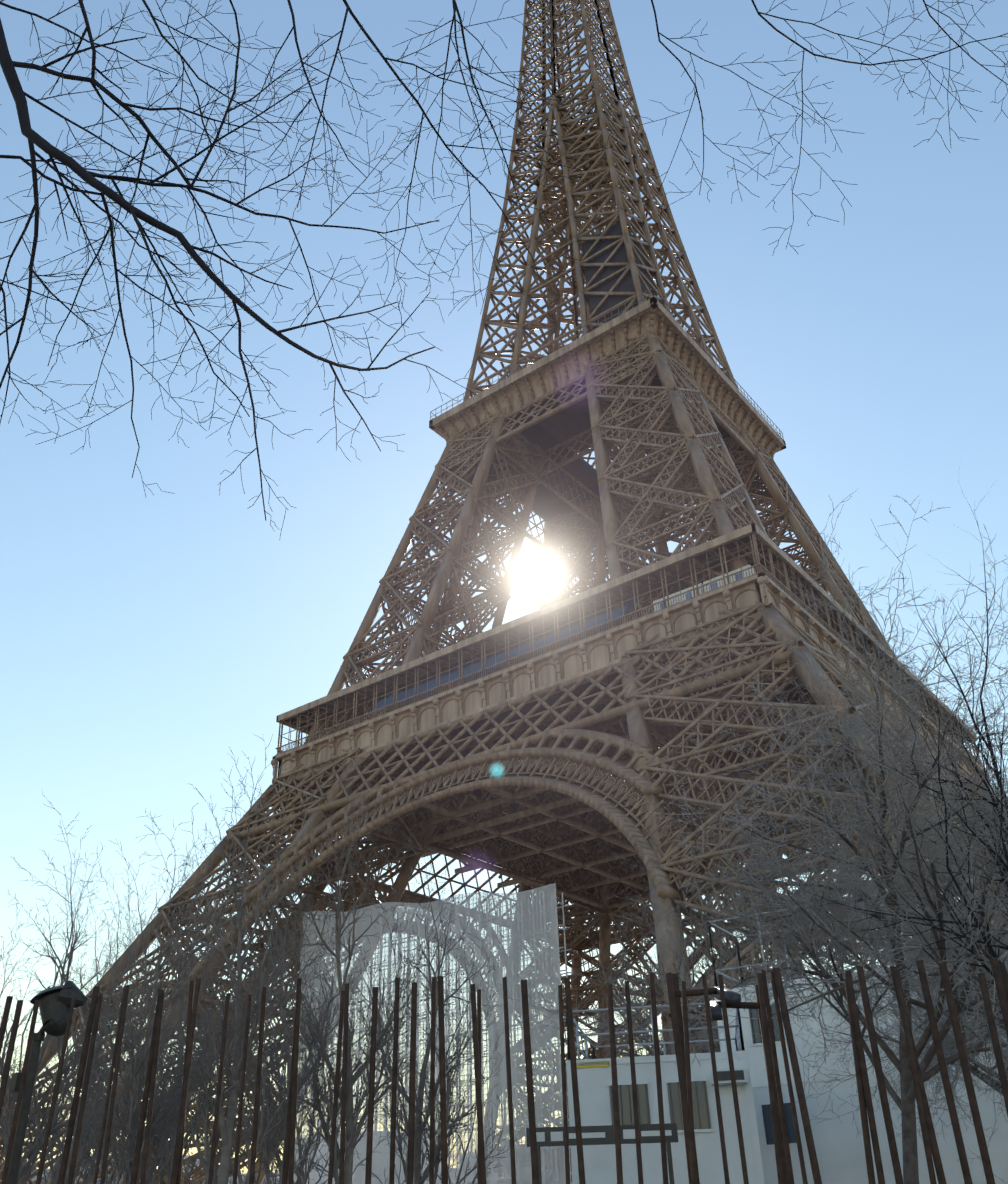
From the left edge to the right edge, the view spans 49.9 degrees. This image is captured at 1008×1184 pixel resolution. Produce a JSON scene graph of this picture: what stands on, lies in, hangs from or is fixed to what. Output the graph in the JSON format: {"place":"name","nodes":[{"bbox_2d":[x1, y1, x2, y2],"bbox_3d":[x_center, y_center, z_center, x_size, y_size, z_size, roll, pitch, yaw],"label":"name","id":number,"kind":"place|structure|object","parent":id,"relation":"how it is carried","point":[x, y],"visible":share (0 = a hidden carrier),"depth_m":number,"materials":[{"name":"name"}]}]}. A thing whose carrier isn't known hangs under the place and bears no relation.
{"place":"outdoors","nodes":[
{"label":"outdoors","id":0,"kind":"place"},
{"bbox_2d":[0,0,1007,540],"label":"tree branches","id":1,"kind":"object","parent":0,"point":[20,100],"visible":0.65,"depth_m":5.08,"materials":[{"name":"black plant"}]},
{"bbox_2d":[0,0,1007,1173],"label":"sky","id":2,"kind":"structure","parent":0,"point":[144,639],"materials":[{"name":"blue"}]},
{"label":"ground","id":3,"kind":"structure","parent":0,"visible":0},
{"bbox_2d":[6,980,86,1183],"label":"street lamp","id":4,"kind":"object","parent":3,"relation":"on","point":[54,1004],"visible":0.81,"depth_m":8.02,"materials":[{"name":"metal"}]},
{"bbox_2d":[0,792,147,1183],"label":"tree","id":5,"kind":"object","parent":3,"relation":"on","point":[27,1167],"visible":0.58,"depth_m":18.61,"materials":[{"name":"brown plant"}]},
{"bbox_2d":[1,856,181,1183],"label":"tree","id":6,"kind":"object","parent":3,"relation":"on","point":[98,1047],"visible":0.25,"depth_m":23.83,"materials":[{"name":"brown plant"}]},
{"bbox_2d":[76,1151,122,1183],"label":"shrub","id":7,"kind":"object","parent":3,"relation":"on","point":[108,1174],"visible":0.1,"depth_m":208.26,"materials":[{"name":"brown plant"}]},
{"bbox_2d":[9,808,230,1183],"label":"tree","id":8,"kind":"object","parent":3,"relation":"on","point":[134,1087],"visible":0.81,"depth_m":15.41,"materials":[{"name":"brown plant"}]},
{"bbox_2d":[64,839,252,1183],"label":"tree","id":9,"kind":"object","parent":3,"relation":"on","point":[187,1135],"visible":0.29,"depth_m":22.07,"materials":[{"name":"brown plant"}]},
{"bbox_2d":[185,1117,245,1183],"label":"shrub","id":10,"kind":"object","parent":3,"relation":"on","point":[198,1161],"depth_m":226.90,"materials":[{"name":"brown plant"}]},
{"bbox_2d":[126,710,366,1183],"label":"tree","id":11,"kind":"object","parent":3,"relation":"on","point":[226,1133],"visible":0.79,"depth_m":13.92,"materials":[{"name":"brown plant"}]},
{"bbox_2d":[242,1134,304,1183],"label":"shrub","id":12,"kind":"object","parent":3,"relation":"on","point":[271,1179],"visible":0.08,"depth_m":215.29,"materials":[{"name":"brown plant"}]},
{"bbox_2d":[199,811,370,1183],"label":"tree","id":13,"kind":"object","parent":3,"relation":"on","point":[277,1063],"visible":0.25,"depth_m":20.35,"materials":[{"name":"brown plant"}]},
{"bbox_2d":[31,1131,571,1183],"bbox_3d":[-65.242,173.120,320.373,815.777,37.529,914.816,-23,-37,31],"label":"distant buildings","id":14,"kind":"structure","parent":3,"relation":"on","point":[278,1177],"depth_m":394.64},
{"bbox_2d":[226,764,441,1183],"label":"tree","id":15,"kind":"object","parent":3,"relation":"on","point":[352,1132],"visible":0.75,"depth_m":15.27,"materials":[{"name":"brown plant"}]},
{"bbox_2d":[352,1128,401,1183],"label":"shrub","id":16,"kind":"object","parent":3,"relation":"on","point":[376,1169],"depth_m":236.90,"materials":[{"name":"brown plant"}]},
{"bbox_2d":[342,813,520,1183],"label":"tree","id":17,"kind":"object","parent":3,"relation":"on","point":[420,1130],"visible":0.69,"depth_m":17.36,"materials":[{"name":"brown plant"}]},
{"bbox_2d":[293,883,570,1183],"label":"scaffold net sheet","id":18,"kind":"object","parent":3,"relation":"on","point":[468,993],"visible":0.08,"depth_m":101.27,"materials":[{"name":"white fabric"}]},
{"bbox_2d":[288,883,576,1183],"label":"scaffold net wires","id":19,"kind":"object","parent":3,"relation":"on","point":[518,1150],"visible":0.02,"depth_m":101.21,"materials":[{"name":"white metal"}]},
{"bbox_2d":[450,1117,493,1183],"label":"shrub","id":20,"kind":"object","parent":3,"relation":"on","point":[473,1161],"depth_m":228.02,"materials":[{"name":"brown plant"}]},
{"bbox_2d":[0,332,1005,1183],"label":"tower lacing","id":21,"kind":"object","parent":3,"relation":"on","point":[628,464],"depth_m":135.56,"materials":[{"name":"paint"}]},
{"bbox_2d":[371,594,642,713],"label":"tower glass","id":22,"kind":"object","parent":21,"relation":"on","point":[590,622],"depth_m":128.27,"materials":[{"name":"blue glass"}]},
{"bbox_2d":[0,957,1007,1183],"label":"fence pickets","id":23,"kind":"object","parent":3,"relation":"on","point":[1000,975],"visible":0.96,"depth_m":7.59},
{"bbox_2d":[2,0,1007,1183],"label":"tower beams","id":24,"kind":"structure","parent":3,"relation":"on","point":[596,180],"depth_m":184.31,"materials":[{"name":"metal"}]},
{"bbox_2d":[169,288,984,1042],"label":"trim","id":25,"kind":"structure","parent":24,"relation":"attached to","point":[557,764],"depth_m":117.20,"materials":[{"name":"paint"}]},
{"bbox_2d":[166,302,1007,1068],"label":"tower lattice","id":26,"kind":"object","parent":24,"relation":"attached to","point":[466,812],"depth_m":133.00,"materials":[{"name":"paint"}]},
{"bbox_2d":[388,370,847,858],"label":"tower undersides","id":27,"kind":"object","parent":24,"relation":"attached to","point":[561,426],"depth_m":171.89,"materials":[{"name":"brown metal"}]},
{"bbox_2d":[653,564,755,610],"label":"deck containers","id":28,"kind":"object","parent":27,"relation":"on","point":[705,582],"depth_m":113.32,"materials":[{"name":"white metal"}]},
{"bbox_2d":[660,573,741,608],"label":"deck container windows","id":29,"kind":"structure","parent":28,"relation":"attached to","point":[710,585],"depth_m":112.68,"materials":[{"name":"grey glass"}]},
{"bbox_2d":[582,221,658,330],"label":"scaffold wrap","id":30,"kind":"object","parent":24,"relation":"on","point":[625,284],"depth_m":174.01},
{"bbox_2d":[271,297,989,890],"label":"tower panels","id":31,"kind":"object","parent":24,"relation":"attached to","point":[761,583],"visible":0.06,"depth_m":128.95,"materials":[{"name":"paint"}]},
{"bbox_2d":[507,1126,550,1183],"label":"shrub","id":32,"kind":"object","parent":3,"relation":"on","point":[524,1167],"depth_m":213.86,"materials":[{"name":"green plant"}]},
{"bbox_2d":[526,1123,677,1183],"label":"barrier","id":33,"kind":"object","parent":3,"relation":"on","point":[609,1131],"visible":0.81,"depth_m":17.88,"materials":[{"name":"black metal"}]},
{"bbox_2d":[536,1129,671,1141],"bbox_3d":[1.623,8.982,17.907,2.300,0.140,0.004,-2,-31,0],"label":"direction sign text","id":34,"kind":"object","parent":33,"relation":"attached to","point":[627,1134],"visible":0.75,"depth_m":17.91},
{"bbox_2d":[465,823,816,1158],"bbox_3d":[5.437,14.685,36.412,10.756,15.019,9.564,-20,-35,27],"label":"tree","id":35,"kind":"object","parent":3,"relation":"on","point":[641,1038],"visible":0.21,"depth_m":36.28,"materials":[{"name":"brown plant"}]},
{"bbox_2d":[566,1050,764,1183],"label":"cabin","id":36,"kind":"object","parent":3,"relation":"on","point":[594,1083],"depth_m":24.84,"materials":[{"name":"white paint"}]},
{"bbox_2d":[577,1061,609,1067],"bbox_3d":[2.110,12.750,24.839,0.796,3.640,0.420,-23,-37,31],"label":"cabin sign","id":37,"kind":"object","parent":36,"relation":"attached to","point":[594,1065],"visible":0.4,"depth_m":25.72,"materials":[{"name":"yellow"}]},
{"bbox_2d":[611,1070,744,1129],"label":"window","id":38,"kind":"structure","parent":36,"relation":"in","point":[725,1075],"depth_m":24.87,"materials":[{"name":"grey glass"}]},
{"bbox_2d":[566,875,999,1059],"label":"roof scaffold rails","id":39,"kind":"object","parent":36,"relation":"on","point":[739,1041],"visible":0.4,"depth_m":29.73,"materials":[{"name":"grey metal"}]},
{"bbox_2d":[672,973,718,1183],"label":"pole","id":40,"kind":"object","parent":3,"relation":"on","point":[689,993],"visible":0.39,"depth_m":8.08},
{"bbox_2d":[713,987,740,1004],"bbox_3d":[1.661,3.009,8.067,0.075,0.191,0.366,4,-31,-9],"label":"security camera","id":41,"kind":"object","parent":40,"relation":"attached to","point":[732,997],"visible":0.79,"depth_m":7.93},
{"bbox_2d":[716,985,789,1183],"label":"pole","id":42,"kind":"object","parent":3,"relation":"on","point":[749,1005],"visible":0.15,"depth_m":7.91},
{"bbox_2d":[710,1000,722,1020],"bbox_3d":[1.572,3.098,8.015,0.075,0.191,0.366,-7,-31,8],"label":"camera body","id":43,"kind":"object","parent":42,"relation":"attached to","point":[716,1010],"visible":0.93,"depth_m":7.85,"materials":[{"name":"grey plastic"}]},
{"bbox_2d":[593,487,1007,1183],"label":"tree","id":44,"kind":"object","parent":3,"relation":"on","point":[831,969],"visible":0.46,"depth_m":12.81,"materials":[{"name":"brown plant"}]},
{"bbox_2d":[714,951,1007,1183],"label":"cabin","id":45,"kind":"object","parent":3,"relation":"on","point":[840,1151],"depth_m":29.32,"materials":[{"name":"white paint"}]},
{"bbox_2d":[750,1009,796,1144],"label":"window","id":46,"kind":"structure","parent":45,"relation":"in","point":[763,1105],"depth_m":30.20,"materials":[{"name":"grey glass"}]},
{"bbox_2d":[754,570,1007,1137],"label":"tree","id":47,"kind":"object","parent":3,"relation":"on","point":[956,903],"visible":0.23,"depth_m":18.64,"materials":[{"name":"brown plant"}]},
{"bbox_2d":[760,632,1007,1140],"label":"tree","id":48,"kind":"object","parent":3,"relation":"on","point":[995,1082],"visible":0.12,"depth_m":24.49,"materials":[{"name":"brown plant"}]},
{"bbox_2d":[770,467,1007,986],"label":"tree","id":49,"kind":"object","parent":3,"relation":"on","point":[998,774],"visible":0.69,"depth_m":12.08,"materials":[{"name":"brown plant"}]}
]}

